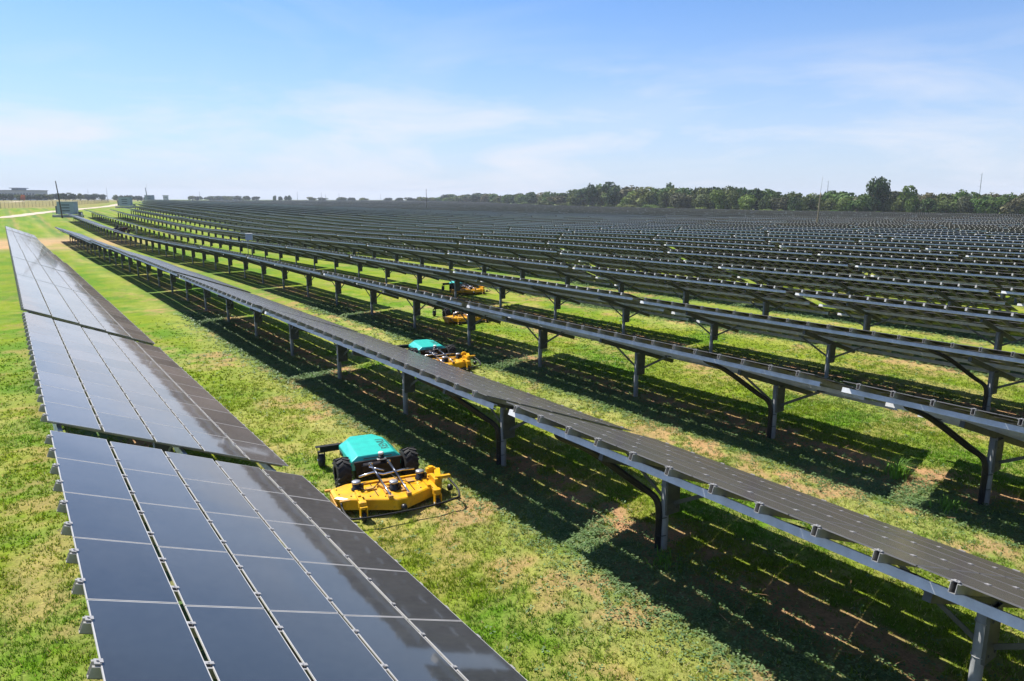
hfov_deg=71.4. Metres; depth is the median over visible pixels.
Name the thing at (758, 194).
tree
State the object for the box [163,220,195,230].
solar panel table
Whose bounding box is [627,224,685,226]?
solar panel table
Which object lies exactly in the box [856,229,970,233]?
solar panel table
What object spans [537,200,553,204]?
bush
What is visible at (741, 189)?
tree
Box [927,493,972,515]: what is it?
grass clump
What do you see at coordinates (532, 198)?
tree
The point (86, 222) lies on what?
solar panel table
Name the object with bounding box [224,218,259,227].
solar panel table
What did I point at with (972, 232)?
solar panel table
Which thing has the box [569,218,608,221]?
solar panel table
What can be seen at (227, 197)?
tree
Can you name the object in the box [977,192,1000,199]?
tree
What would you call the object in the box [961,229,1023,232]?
solar panel table
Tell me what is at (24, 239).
solar panel table
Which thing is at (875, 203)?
tree
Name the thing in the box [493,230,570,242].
solar panel table
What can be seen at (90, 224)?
solar panel table
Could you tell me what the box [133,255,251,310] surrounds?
solar panel table
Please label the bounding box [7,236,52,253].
solar panel table
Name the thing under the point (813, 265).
solar panel table
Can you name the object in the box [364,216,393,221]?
solar panel table
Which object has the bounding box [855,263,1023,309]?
solar panel table
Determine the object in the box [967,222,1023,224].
solar panel table
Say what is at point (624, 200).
tree
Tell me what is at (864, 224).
solar panel table
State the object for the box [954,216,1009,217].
solar panel table
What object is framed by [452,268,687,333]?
solar panel table
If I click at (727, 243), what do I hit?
solar panel table
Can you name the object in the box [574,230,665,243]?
solar panel table
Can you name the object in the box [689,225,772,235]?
solar panel table
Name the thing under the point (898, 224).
solar panel table
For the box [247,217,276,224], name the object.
solar panel table
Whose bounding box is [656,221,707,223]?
solar panel table
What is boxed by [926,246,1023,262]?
solar panel table
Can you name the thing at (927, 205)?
tree
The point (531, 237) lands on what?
solar panel table
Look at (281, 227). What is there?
solar panel table
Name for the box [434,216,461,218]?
solar panel table
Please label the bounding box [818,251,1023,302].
solar panel table
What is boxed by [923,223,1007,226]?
solar panel table
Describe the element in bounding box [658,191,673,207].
tree
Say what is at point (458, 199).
tree
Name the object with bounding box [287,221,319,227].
solar panel table
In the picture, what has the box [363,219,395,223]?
solar panel table
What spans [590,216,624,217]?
solar panel table
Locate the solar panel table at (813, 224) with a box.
[774,223,848,225]
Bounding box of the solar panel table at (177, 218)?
[163,214,188,223]
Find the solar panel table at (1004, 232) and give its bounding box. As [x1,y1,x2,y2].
[986,231,1023,233]
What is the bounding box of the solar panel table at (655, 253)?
[547,241,683,272]
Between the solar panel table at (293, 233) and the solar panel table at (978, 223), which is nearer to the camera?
the solar panel table at (293, 233)
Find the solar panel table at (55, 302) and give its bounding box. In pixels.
[14,274,154,345]
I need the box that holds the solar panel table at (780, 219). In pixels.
[753,218,802,219]
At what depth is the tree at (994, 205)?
235.35 m
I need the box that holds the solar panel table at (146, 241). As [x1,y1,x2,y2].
[127,233,170,253]
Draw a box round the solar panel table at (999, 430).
[841,381,1023,504]
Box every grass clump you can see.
[645,546,685,572]
[873,452,918,480]
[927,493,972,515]
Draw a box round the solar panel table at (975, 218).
[951,218,1004,220]
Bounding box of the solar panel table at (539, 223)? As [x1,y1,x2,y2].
[520,222,561,224]
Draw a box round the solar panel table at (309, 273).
[246,255,379,305]
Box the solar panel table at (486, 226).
[465,225,510,229]
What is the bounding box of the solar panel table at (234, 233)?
[214,229,264,240]
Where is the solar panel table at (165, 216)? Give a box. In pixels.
[154,213,178,220]
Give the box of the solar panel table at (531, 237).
[483,233,566,247]
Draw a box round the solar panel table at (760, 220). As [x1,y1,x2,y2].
[730,219,778,221]
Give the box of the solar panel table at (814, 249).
[779,243,964,275]
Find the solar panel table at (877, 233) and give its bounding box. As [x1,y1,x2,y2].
[860,231,986,236]
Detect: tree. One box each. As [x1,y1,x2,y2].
[0,194,9,200]
[7,193,16,200]
[14,194,25,200]
[30,194,43,199]
[45,194,54,199]
[59,192,72,200]
[75,193,84,200]
[87,194,99,199]
[97,194,106,200]
[133,196,142,200]
[204,196,213,199]
[212,196,222,199]
[222,196,232,199]
[241,196,250,199]
[404,197,414,200]
[420,197,436,200]
[442,197,453,200]
[454,197,462,200]
[462,196,470,201]
[469,193,485,201]
[480,194,489,201]
[486,193,497,202]
[493,196,501,202]
[501,195,507,202]
[504,194,513,202]
[508,195,516,203]
[514,195,523,203]
[521,192,535,201]
[527,194,537,203]
[541,191,558,204]
[547,194,554,204]
[547,196,567,204]
[554,189,578,202]
[567,194,586,205]
[571,187,587,205]
[585,183,598,205]
[595,187,605,206]
[598,182,615,206]
[599,185,623,204]
[606,189,622,206]
[617,185,638,197]
[620,191,635,204]
[627,186,653,206]
[636,191,657,206]
[648,188,661,205]
[657,187,674,207]
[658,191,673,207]
[665,182,673,190]
[667,187,682,207]
[668,192,691,207]
[675,188,692,202]
[689,186,709,208]
[692,194,712,208]
[706,186,720,208]
[710,189,731,208]
[711,186,737,208]
[723,185,740,208]
[727,190,742,209]
[734,187,745,195]
[737,194,756,209]
[740,188,763,209]
[757,196,775,209]
[763,189,783,197]
[771,197,789,209]
[784,193,804,203]
[787,197,802,210]
[799,196,822,210]
[803,193,822,210]
[816,198,837,210]
[821,190,835,202]
[827,191,857,210]
[835,198,850,210]
[842,199,868,211]
[856,192,871,211]
[866,176,891,211]
[867,196,884,211]
[881,197,904,211]
[887,191,900,198]
[895,185,917,211]
[904,195,920,212]
[914,197,938,212]
[917,192,936,211]
[932,193,954,209]
[936,198,959,212]
[952,189,975,212]
[956,196,974,212]
[968,192,982,198]
[969,194,992,212]
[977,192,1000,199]
[981,196,1006,213]
[996,192,1018,213]
[1000,197,1023,213]
[1018,199,1023,213]
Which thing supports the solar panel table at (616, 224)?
on the ground at (144, 303)
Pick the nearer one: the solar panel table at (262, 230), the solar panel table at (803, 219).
the solar panel table at (262, 230)
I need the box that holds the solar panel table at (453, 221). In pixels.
[435,219,468,222]
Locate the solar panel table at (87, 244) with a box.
[68,232,105,254]
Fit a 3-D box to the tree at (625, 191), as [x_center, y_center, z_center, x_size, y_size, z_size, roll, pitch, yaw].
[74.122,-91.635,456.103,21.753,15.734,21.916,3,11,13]
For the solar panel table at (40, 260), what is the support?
on the ground at (144, 303)
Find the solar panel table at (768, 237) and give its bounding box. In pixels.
[734,234,857,246]
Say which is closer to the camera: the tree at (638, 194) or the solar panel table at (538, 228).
the solar panel table at (538, 228)
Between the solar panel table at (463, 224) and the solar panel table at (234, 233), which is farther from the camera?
the solar panel table at (463, 224)
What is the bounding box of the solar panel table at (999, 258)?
[966,253,1023,270]
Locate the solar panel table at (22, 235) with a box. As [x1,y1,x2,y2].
[6,229,40,242]
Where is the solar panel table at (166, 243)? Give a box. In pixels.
[144,237,197,260]
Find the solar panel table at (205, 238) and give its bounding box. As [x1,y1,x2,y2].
[184,233,237,248]
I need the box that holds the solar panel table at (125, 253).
[107,245,188,285]
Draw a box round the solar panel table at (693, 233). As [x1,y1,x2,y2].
[640,230,734,237]
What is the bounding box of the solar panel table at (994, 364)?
[640,297,1023,411]
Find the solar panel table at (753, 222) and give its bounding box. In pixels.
[727,221,783,222]
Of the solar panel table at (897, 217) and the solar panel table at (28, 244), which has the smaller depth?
the solar panel table at (28, 244)
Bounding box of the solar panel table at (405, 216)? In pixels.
[394,215,422,218]
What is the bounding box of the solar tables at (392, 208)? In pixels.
[83,200,1023,220]
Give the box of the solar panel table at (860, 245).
[768,239,923,250]
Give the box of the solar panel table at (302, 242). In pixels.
[270,234,340,250]
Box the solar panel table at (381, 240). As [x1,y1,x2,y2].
[337,234,411,252]
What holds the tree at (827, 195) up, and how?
on the ground at (144, 303)
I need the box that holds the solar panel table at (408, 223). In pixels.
[392,221,424,227]
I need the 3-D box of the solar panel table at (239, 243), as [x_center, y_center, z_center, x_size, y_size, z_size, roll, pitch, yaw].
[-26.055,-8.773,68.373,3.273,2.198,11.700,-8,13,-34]
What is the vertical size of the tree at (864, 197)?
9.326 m
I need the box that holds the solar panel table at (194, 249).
[167,241,227,269]
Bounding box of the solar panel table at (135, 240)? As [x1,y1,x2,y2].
[113,230,143,248]
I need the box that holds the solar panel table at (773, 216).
[754,216,797,217]
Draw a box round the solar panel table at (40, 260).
[9,246,80,276]
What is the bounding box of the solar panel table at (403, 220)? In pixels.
[389,218,421,222]
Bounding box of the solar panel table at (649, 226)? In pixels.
[618,225,682,229]
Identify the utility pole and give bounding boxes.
[55,181,62,217]
[816,178,822,222]
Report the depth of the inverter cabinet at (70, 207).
177.36 m
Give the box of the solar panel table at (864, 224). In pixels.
[828,224,902,225]
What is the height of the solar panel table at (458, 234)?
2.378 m
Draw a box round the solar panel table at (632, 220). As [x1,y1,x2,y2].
[609,220,653,222]
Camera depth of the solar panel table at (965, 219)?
145.86 m
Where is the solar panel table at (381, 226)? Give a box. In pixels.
[361,224,399,232]
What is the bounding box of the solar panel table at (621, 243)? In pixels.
[559,237,681,257]
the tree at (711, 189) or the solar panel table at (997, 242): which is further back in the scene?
the tree at (711, 189)
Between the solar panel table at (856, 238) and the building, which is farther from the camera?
the building
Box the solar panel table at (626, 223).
[596,221,645,224]
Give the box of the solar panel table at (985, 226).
[943,225,1023,228]
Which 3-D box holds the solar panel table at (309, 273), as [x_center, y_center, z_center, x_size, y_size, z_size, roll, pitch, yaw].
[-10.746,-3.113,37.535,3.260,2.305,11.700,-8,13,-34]
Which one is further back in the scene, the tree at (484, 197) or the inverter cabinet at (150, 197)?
the tree at (484, 197)
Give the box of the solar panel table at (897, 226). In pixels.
[853,225,942,227]
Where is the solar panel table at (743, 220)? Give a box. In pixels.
[715,220,768,221]
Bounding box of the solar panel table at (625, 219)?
[603,218,645,220]
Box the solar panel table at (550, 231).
[510,228,576,236]
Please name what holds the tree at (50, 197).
on the ground at (144, 303)
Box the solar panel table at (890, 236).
[879,234,1023,240]
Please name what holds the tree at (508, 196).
on the ground at (144, 303)
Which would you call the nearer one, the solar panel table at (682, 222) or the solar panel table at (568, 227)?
the solar panel table at (568, 227)
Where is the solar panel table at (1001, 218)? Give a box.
[984,218,1023,219]
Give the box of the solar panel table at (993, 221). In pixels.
[961,220,1023,221]
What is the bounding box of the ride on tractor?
[113,224,129,233]
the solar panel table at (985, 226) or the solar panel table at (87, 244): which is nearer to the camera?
the solar panel table at (87, 244)
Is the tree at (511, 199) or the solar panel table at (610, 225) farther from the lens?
the tree at (511, 199)
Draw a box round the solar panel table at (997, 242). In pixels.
[892,237,1023,249]
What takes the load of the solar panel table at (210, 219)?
on the ground at (144, 303)
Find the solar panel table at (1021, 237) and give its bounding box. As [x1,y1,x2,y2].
[992,235,1023,239]
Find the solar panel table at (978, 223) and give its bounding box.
[938,222,1016,224]
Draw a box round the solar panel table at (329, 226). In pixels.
[313,224,349,229]
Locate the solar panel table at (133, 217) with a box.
[124,213,146,222]
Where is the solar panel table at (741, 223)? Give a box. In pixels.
[710,222,773,225]
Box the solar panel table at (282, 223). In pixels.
[266,219,296,225]
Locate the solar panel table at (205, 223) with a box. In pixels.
[188,218,219,228]
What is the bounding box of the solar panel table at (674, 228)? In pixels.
[612,226,680,230]
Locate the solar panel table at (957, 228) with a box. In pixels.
[947,227,1023,230]
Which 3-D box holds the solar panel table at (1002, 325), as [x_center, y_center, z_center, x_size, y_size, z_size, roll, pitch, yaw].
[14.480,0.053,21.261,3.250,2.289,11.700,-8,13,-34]
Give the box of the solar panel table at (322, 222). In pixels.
[307,220,338,225]
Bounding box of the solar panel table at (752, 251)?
[664,242,822,262]
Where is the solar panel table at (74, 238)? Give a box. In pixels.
[55,227,89,244]
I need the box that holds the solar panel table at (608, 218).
[592,217,628,218]
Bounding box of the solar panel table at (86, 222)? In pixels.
[74,216,99,227]
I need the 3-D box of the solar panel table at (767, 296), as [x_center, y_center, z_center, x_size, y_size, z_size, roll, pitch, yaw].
[7.511,-1.841,30.971,3.228,2.322,11.700,-8,13,-34]
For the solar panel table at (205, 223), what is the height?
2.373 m
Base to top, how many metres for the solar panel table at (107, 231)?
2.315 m
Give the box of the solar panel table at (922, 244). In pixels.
[859,239,1023,257]
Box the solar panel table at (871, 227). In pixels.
[858,226,955,229]
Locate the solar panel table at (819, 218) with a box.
[798,218,839,219]
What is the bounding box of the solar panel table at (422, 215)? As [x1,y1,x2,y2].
[409,214,436,217]
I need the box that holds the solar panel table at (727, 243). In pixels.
[653,237,793,256]
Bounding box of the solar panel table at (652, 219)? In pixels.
[630,218,669,219]
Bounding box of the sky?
[0,0,1023,199]
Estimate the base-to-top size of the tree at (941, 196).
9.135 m
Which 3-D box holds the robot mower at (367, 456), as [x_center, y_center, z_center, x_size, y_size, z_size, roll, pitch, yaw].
[-2.307,2.273,12.417,2.045,0.591,3.053,-5,12,-25]
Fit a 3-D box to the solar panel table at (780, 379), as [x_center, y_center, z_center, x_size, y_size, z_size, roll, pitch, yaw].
[3.192,0.630,18.108,3.268,2.305,11.700,-8,13,-34]
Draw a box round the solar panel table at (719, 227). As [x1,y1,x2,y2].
[681,226,757,228]
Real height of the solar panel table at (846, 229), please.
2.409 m
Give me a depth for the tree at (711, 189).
353.38 m
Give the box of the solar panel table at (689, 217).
[670,217,708,218]
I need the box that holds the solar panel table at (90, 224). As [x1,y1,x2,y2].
[79,218,103,230]
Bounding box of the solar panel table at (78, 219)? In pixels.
[68,214,87,224]
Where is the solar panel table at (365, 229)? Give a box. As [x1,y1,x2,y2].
[343,227,387,232]
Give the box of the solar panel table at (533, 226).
[494,224,543,227]
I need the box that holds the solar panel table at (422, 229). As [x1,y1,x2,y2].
[396,226,444,231]
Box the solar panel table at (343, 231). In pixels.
[319,228,362,234]
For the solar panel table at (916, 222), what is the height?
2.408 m
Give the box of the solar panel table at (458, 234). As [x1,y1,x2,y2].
[425,231,489,242]
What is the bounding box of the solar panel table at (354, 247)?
[311,238,394,257]
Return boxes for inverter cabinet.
[52,202,83,216]
[115,197,135,207]
[142,195,154,202]
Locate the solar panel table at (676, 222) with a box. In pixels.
[650,222,703,223]
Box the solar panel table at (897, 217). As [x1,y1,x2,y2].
[878,217,931,218]
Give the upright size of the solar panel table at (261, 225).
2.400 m
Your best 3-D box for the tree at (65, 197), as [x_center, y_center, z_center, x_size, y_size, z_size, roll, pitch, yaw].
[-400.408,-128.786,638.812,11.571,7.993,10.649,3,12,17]
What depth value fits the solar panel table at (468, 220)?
137.28 m
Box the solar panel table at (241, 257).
[199,245,281,282]
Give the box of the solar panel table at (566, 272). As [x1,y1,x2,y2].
[448,250,609,284]
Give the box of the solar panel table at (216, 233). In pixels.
[195,227,234,237]
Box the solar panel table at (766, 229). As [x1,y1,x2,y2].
[761,228,857,233]
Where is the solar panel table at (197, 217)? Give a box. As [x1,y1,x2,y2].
[184,213,208,219]
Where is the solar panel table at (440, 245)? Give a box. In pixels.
[389,236,486,259]
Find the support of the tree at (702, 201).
on the ground at (144, 303)
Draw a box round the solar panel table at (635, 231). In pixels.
[569,229,639,233]
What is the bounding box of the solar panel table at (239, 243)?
[208,236,272,255]
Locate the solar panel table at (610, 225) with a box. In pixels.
[564,223,615,226]
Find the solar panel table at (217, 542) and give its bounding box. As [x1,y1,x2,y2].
[44,430,526,680]
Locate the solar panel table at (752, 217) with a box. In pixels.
[729,217,775,218]
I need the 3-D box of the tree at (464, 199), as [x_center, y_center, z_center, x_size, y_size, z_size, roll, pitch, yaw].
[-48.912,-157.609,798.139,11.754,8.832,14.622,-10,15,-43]
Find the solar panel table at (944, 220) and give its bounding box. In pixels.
[911,219,977,221]
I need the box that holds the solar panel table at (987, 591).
[507,402,1023,680]
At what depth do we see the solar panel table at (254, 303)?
24.52 m
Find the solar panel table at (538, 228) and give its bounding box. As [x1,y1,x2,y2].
[511,227,566,229]
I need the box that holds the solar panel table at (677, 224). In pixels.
[648,223,705,225]
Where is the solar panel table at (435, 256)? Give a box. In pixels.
[367,243,481,269]
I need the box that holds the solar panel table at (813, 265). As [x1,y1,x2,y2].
[667,249,865,291]
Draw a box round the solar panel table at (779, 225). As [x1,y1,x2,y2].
[774,224,853,226]
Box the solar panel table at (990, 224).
[955,223,1011,225]
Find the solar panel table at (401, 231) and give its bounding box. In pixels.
[380,228,429,237]
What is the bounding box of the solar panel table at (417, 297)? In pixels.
[322,270,530,344]
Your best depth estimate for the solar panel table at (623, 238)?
64.46 m
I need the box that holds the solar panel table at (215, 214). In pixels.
[205,212,229,218]
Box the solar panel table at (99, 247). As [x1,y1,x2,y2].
[77,236,119,262]
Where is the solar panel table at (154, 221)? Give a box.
[140,216,166,227]
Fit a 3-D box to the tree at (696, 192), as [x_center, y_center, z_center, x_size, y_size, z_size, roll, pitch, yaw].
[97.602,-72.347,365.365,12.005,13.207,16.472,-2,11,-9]
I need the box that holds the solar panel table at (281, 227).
[264,224,297,230]
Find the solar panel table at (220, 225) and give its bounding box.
[203,220,236,229]
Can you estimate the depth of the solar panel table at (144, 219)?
147.40 m
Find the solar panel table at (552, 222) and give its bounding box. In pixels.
[532,221,573,223]
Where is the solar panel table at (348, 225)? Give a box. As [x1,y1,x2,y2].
[332,222,367,227]
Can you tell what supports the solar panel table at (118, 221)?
on the ground at (144, 303)
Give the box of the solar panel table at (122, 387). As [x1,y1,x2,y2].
[21,312,287,470]
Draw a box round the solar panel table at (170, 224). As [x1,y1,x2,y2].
[151,218,179,230]
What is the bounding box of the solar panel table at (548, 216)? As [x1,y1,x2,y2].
[532,216,564,217]
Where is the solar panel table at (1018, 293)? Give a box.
[1001,287,1023,306]
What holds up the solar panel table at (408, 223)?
on the ground at (144, 303)
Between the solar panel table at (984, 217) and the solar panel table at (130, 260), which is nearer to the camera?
the solar panel table at (130, 260)
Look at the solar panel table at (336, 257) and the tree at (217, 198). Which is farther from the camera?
the tree at (217, 198)
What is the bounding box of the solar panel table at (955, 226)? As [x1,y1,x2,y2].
[907,225,1003,228]
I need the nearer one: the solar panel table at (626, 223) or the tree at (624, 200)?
the solar panel table at (626, 223)
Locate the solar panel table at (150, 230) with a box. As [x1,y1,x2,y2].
[135,224,168,238]
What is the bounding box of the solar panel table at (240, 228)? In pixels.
[220,223,261,233]
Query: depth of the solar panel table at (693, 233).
71.17 m
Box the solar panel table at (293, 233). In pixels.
[267,228,313,237]
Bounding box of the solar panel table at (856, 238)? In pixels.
[768,232,889,243]
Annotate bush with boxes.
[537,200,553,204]
[641,204,655,207]
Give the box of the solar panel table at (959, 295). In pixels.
[718,264,1017,316]
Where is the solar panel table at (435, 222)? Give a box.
[419,221,456,224]
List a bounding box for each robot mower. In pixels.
[315,434,459,521]
[397,339,480,370]
[432,307,488,324]
[441,281,489,295]
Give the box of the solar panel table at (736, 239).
[657,233,770,242]
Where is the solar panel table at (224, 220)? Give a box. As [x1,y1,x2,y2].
[209,216,240,224]
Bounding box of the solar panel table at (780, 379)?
[466,301,897,438]
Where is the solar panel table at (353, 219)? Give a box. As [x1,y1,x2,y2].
[339,217,368,221]
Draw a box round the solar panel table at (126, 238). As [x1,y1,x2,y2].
[102,226,127,243]
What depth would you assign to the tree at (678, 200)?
367.83 m
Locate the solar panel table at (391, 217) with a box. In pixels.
[380,216,409,219]
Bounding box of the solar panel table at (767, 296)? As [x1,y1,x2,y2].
[572,264,828,315]
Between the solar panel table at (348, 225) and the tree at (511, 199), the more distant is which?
the tree at (511, 199)
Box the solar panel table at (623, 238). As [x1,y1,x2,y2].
[562,233,671,248]
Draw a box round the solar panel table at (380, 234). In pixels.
[356,231,410,242]
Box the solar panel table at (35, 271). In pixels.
[11,257,105,299]
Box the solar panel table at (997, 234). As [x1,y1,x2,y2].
[975,232,1023,236]
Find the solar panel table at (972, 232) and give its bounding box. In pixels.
[872,228,982,233]
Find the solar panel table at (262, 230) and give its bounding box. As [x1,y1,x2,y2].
[242,226,285,242]
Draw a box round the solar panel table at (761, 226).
[708,224,778,227]
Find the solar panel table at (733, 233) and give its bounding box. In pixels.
[676,230,765,236]
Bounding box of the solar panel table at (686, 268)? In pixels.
[560,251,747,282]
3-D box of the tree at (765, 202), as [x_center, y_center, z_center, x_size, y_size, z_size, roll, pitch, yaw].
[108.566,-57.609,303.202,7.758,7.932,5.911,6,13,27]
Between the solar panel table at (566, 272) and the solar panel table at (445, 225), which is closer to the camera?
the solar panel table at (566, 272)
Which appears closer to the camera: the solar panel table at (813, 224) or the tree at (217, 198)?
the solar panel table at (813, 224)
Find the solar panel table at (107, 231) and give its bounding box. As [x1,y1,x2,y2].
[94,224,117,238]
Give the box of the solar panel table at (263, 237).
[239,232,289,244]
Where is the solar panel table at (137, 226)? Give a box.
[125,221,145,234]
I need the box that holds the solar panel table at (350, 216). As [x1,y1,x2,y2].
[342,215,370,219]
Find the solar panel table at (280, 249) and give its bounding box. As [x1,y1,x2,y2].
[241,240,321,264]
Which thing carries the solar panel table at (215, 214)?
on the ground at (144, 303)
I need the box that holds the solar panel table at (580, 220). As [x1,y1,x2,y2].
[559,219,599,221]
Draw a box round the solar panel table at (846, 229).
[763,226,853,230]
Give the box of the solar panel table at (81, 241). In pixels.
[60,229,91,249]
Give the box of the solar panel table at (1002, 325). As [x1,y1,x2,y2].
[795,289,1023,349]
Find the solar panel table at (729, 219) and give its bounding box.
[710,218,755,219]
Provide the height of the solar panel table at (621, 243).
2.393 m
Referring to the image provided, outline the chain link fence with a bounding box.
[0,199,108,207]
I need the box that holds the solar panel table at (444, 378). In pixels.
[262,306,632,466]
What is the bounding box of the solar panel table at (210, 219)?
[195,214,222,221]
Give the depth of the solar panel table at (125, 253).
45.30 m
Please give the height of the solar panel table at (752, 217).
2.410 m
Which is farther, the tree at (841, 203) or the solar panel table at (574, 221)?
the tree at (841, 203)
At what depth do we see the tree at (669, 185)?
417.33 m
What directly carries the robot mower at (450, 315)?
on the ground at (144, 303)
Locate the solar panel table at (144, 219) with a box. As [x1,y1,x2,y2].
[131,214,156,224]
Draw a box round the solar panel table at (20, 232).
[5,226,36,238]
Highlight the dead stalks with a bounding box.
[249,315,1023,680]
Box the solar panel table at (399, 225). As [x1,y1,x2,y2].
[381,223,420,227]
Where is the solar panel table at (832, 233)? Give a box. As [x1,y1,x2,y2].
[767,230,876,235]
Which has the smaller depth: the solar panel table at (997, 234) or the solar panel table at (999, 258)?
the solar panel table at (999, 258)
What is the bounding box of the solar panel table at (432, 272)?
[350,254,498,297]
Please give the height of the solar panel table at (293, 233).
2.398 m
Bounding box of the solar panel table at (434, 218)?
[419,216,448,219]
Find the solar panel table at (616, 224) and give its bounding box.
[576,222,625,225]
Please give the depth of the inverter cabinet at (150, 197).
423.65 m
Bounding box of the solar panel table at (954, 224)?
[912,224,998,226]
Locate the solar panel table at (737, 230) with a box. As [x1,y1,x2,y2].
[680,227,768,234]
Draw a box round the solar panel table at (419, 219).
[406,218,438,222]
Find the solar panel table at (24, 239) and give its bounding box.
[6,232,45,247]
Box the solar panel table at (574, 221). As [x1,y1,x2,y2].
[553,220,595,222]
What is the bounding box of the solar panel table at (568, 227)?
[543,226,602,233]
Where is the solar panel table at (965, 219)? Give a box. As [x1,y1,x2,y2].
[935,218,995,219]
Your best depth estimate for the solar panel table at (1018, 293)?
24.48 m
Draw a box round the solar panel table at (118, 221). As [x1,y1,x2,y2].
[107,216,133,226]
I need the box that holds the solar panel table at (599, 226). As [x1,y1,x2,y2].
[555,224,609,229]
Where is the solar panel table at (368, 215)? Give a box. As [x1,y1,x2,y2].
[358,214,383,217]
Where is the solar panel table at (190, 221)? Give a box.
[175,216,202,225]
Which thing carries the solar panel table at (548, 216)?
on the ground at (144, 303)
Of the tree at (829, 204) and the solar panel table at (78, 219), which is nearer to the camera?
the solar panel table at (78, 219)
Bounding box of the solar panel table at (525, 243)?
[464,236,562,251]
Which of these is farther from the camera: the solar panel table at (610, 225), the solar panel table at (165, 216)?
the solar panel table at (165, 216)
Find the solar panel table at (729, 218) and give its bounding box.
[707,217,750,218]
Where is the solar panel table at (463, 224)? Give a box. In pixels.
[454,223,494,226]
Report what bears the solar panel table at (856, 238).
on the ground at (144, 303)
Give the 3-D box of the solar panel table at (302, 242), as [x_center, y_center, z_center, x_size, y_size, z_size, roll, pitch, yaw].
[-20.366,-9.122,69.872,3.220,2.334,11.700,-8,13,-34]
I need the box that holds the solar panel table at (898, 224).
[858,223,938,225]
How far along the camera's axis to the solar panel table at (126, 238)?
95.81 m
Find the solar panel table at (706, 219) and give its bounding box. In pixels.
[684,218,728,220]
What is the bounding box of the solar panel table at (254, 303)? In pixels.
[176,273,359,355]
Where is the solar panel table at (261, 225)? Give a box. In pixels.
[243,221,274,228]
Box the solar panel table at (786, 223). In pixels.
[754,222,813,224]
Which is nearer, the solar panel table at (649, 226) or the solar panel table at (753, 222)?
the solar panel table at (649, 226)
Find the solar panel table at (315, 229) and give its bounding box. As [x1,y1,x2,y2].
[288,225,328,233]
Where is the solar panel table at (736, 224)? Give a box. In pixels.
[706,223,772,225]
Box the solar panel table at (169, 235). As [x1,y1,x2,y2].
[149,227,188,241]
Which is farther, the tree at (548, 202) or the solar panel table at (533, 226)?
the tree at (548, 202)
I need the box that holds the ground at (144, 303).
[0,199,1023,680]
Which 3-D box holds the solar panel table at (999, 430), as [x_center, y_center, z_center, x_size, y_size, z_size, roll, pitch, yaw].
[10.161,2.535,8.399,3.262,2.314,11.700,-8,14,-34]
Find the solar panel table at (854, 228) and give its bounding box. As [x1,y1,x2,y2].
[781,225,870,232]
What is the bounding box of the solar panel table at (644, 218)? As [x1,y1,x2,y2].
[626,217,665,218]
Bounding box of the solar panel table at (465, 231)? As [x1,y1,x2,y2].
[440,229,496,237]
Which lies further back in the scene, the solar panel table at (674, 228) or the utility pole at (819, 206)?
the utility pole at (819, 206)
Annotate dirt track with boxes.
[0,204,117,217]
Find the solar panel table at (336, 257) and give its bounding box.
[285,245,388,277]
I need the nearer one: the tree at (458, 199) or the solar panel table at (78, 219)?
the solar panel table at (78, 219)
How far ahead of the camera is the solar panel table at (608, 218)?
152.09 m
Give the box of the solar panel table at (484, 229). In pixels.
[458,227,509,233]
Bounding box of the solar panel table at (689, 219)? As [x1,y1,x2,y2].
[670,219,713,220]
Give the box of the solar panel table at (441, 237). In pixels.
[403,233,475,248]
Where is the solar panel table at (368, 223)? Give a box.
[352,221,381,226]
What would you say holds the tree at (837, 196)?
on the ground at (144, 303)
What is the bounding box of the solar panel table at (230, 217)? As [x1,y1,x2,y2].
[217,214,245,220]
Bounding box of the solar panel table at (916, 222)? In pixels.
[886,222,951,223]
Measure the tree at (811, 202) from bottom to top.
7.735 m
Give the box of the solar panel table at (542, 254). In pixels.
[459,241,590,271]
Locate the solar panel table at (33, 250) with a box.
[8,240,62,261]
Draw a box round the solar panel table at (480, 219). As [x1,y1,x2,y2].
[462,217,494,220]
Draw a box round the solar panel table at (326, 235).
[298,230,354,251]
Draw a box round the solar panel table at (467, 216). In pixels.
[453,215,483,218]
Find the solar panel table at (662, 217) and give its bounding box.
[641,217,681,218]
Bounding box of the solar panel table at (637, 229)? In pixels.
[601,227,672,232]
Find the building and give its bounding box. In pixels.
[0,188,47,199]
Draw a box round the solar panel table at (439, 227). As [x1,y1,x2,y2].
[416,224,463,231]
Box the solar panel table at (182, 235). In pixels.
[164,230,203,244]
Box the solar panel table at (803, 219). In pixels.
[777,218,827,219]
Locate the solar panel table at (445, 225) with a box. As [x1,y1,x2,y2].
[424,223,464,226]
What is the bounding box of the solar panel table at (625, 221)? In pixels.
[601,221,647,223]
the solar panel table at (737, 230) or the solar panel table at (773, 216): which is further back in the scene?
the solar panel table at (773, 216)
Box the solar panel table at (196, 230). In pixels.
[177,223,213,234]
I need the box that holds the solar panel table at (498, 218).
[482,217,513,219]
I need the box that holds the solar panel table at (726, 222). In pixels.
[697,221,751,222]
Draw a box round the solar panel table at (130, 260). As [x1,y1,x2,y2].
[90,240,132,271]
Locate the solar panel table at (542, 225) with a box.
[509,223,554,227]
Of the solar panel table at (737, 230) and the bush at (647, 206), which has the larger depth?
the bush at (647, 206)
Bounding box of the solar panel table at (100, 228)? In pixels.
[86,221,112,234]
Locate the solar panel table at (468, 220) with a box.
[448,218,480,221]
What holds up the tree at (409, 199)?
on the ground at (144, 303)
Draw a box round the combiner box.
[245,233,252,254]
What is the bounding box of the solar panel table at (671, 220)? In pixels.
[646,220,694,221]
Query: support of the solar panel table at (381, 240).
on the ground at (144, 303)
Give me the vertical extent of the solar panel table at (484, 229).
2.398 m

